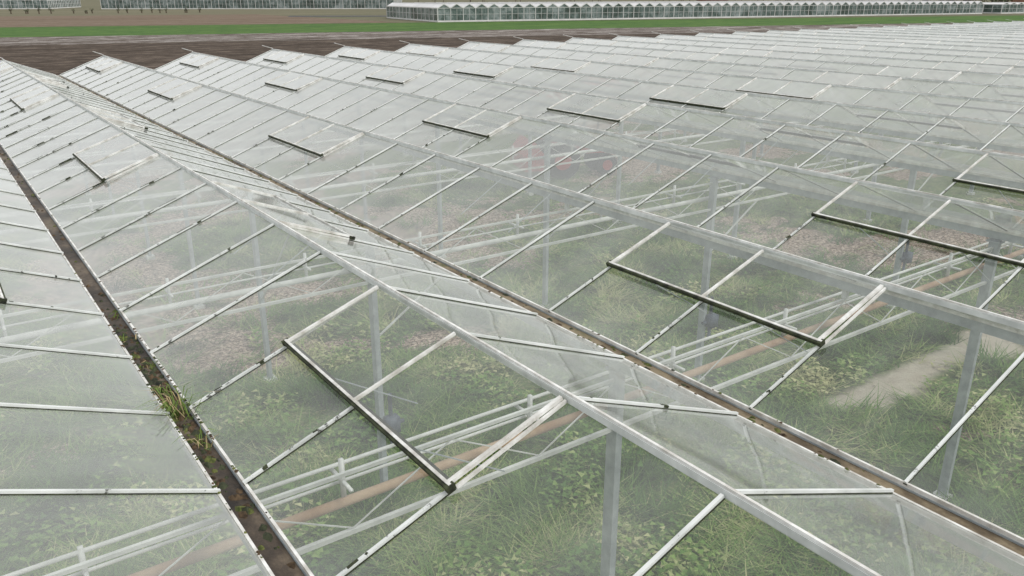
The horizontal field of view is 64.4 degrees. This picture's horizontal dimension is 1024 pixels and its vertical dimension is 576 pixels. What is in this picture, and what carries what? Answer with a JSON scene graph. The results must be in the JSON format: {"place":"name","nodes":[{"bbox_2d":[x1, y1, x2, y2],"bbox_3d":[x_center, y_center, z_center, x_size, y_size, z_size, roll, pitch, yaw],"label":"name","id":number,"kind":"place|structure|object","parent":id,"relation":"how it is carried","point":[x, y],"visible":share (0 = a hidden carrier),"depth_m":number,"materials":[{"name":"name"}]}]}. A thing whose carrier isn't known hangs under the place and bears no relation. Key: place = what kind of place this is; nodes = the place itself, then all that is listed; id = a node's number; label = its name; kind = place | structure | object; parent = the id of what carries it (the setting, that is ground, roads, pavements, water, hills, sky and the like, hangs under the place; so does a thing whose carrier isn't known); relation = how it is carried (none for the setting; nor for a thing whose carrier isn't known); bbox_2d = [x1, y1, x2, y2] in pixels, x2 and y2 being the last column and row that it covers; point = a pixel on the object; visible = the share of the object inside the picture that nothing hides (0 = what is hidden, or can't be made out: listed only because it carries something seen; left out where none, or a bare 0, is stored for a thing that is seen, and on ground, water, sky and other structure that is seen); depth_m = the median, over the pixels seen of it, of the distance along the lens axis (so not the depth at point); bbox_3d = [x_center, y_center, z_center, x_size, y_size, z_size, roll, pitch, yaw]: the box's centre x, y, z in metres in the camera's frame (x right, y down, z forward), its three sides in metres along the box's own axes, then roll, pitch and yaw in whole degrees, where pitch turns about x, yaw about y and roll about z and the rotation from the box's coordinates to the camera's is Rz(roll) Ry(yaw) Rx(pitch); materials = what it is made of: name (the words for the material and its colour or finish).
{"place":"outdoors","nodes":[
{"label":"outdoors","id":0,"kind":"place"},
{"bbox_2d":[0,14,393,27],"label":"stubble field","id":1,"kind":"structure","parent":0,"point":[85,21],"depth_m":221.99,"materials":[{"name":"brown soil"}]},
{"bbox_2d":[288,16,386,16],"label":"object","id":2,"kind":"object","parent":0,"point":[337,16],"visible":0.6,"depth_m":261.19,"materials":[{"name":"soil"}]},
{"bbox_2d":[0,32,733,178],"bbox_3d":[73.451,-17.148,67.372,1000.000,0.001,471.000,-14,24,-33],"label":"ploughed field","id":3,"kind":"structure","parent":0,"point":[58,59],"depth_m":103.91,"materials":[{"name":"soil"}]},
{"bbox_2d":[0,22,992,45],"bbox_3d":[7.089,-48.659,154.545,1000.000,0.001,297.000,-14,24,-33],"label":"ridged field","id":4,"kind":"structure","parent":0,"point":[247,37],"depth_m":145.00,"materials":[{"name":"soil"}]},
{"bbox_2d":[0,102,1023,575],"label":"greenhouse floor","id":5,"kind":"structure","parent":0,"point":[904,376],"depth_m":19.98,"materials":[{"name":"soil"}]},
{"bbox_2d":[0,19,1023,575],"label":"greenhouse","id":6,"kind":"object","parent":5,"relation":"on","point":[274,105],"visible":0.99,"depth_m":12.24,"materials":[{"name":"clear glass"}]},
{"bbox_2d":[109,311,222,450],"bbox_3d":[-2.802,0.589,6.283,0.665,0.181,2.970,-14,24,-33],"label":"gutter weed","id":7,"kind":"object","parent":6,"relation":"on","point":[170,408],"visible":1,"depth_m":5.68,"materials":[{"name":"green plant"}]},
{"bbox_2d":[0,167,1023,575],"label":"weeds","id":8,"kind":"object","parent":5,"relation":"on","point":[554,525],"visible":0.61,"depth_m":12.99,"materials":[{"name":"green plant"}]},
{"bbox_2d":[510,111,616,179],"bbox_3d":[2.108,-5.666,31.876,3.933,2.450,2.070,-5,21,-15],"label":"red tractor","id":9,"kind":"object","parent":5,"relation":"on","point":[600,166],"visible":0.48,"depth_m":31.30,"materials":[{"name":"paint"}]},
{"bbox_2d":[0,15,1023,36],"bbox_3d":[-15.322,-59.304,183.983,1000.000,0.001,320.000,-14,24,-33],"label":"crop field","id":10,"kind":"structure","parent":0,"point":[173,30],"depth_m":180.70,"materials":[{"name":"green plant"}]},
{"bbox_2d":[0,0,1023,45],"bbox_3d":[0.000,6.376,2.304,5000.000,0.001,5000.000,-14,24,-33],"label":"ground","id":11,"kind":"structure","parent":0,"point":[89,5],"depth_m":319.56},
{"bbox_2d":[0,0,80,8],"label":"greenhouse","id":12,"kind":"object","parent":11,"relation":"on","point":[31,4],"visible":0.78,"depth_m":392.98,"materials":[{"name":"clear glass"}]},
{"bbox_2d":[100,0,401,8],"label":"greenhouse","id":13,"kind":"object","parent":11,"relation":"on","point":[251,4],"visible":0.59,"depth_m":391.40,"materials":[{"name":"clear glass"}]},
{"bbox_2d":[386,0,983,21],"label":"greenhouse","id":14,"kind":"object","parent":11,"relation":"on","point":[482,11],"visible":0.98,"depth_m":239.35,"materials":[{"name":"clear glass"}]},
{"bbox_2d":[982,2,1023,13],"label":"greenhouse","id":15,"kind":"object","parent":11,"relation":"on","point":[1002,7],"visible":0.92,"depth_m":301.67,"materials":[{"name":"clear glass"}]},
{"bbox_2d":[9,0,1014,13],"bbox_3d":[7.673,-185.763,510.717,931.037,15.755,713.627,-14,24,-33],"label":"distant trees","id":16,"kind":"object","parent":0,"point":[27,10],"visible":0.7,"depth_m":312.24,"materials":[{"name":"green plant"}]}
]}

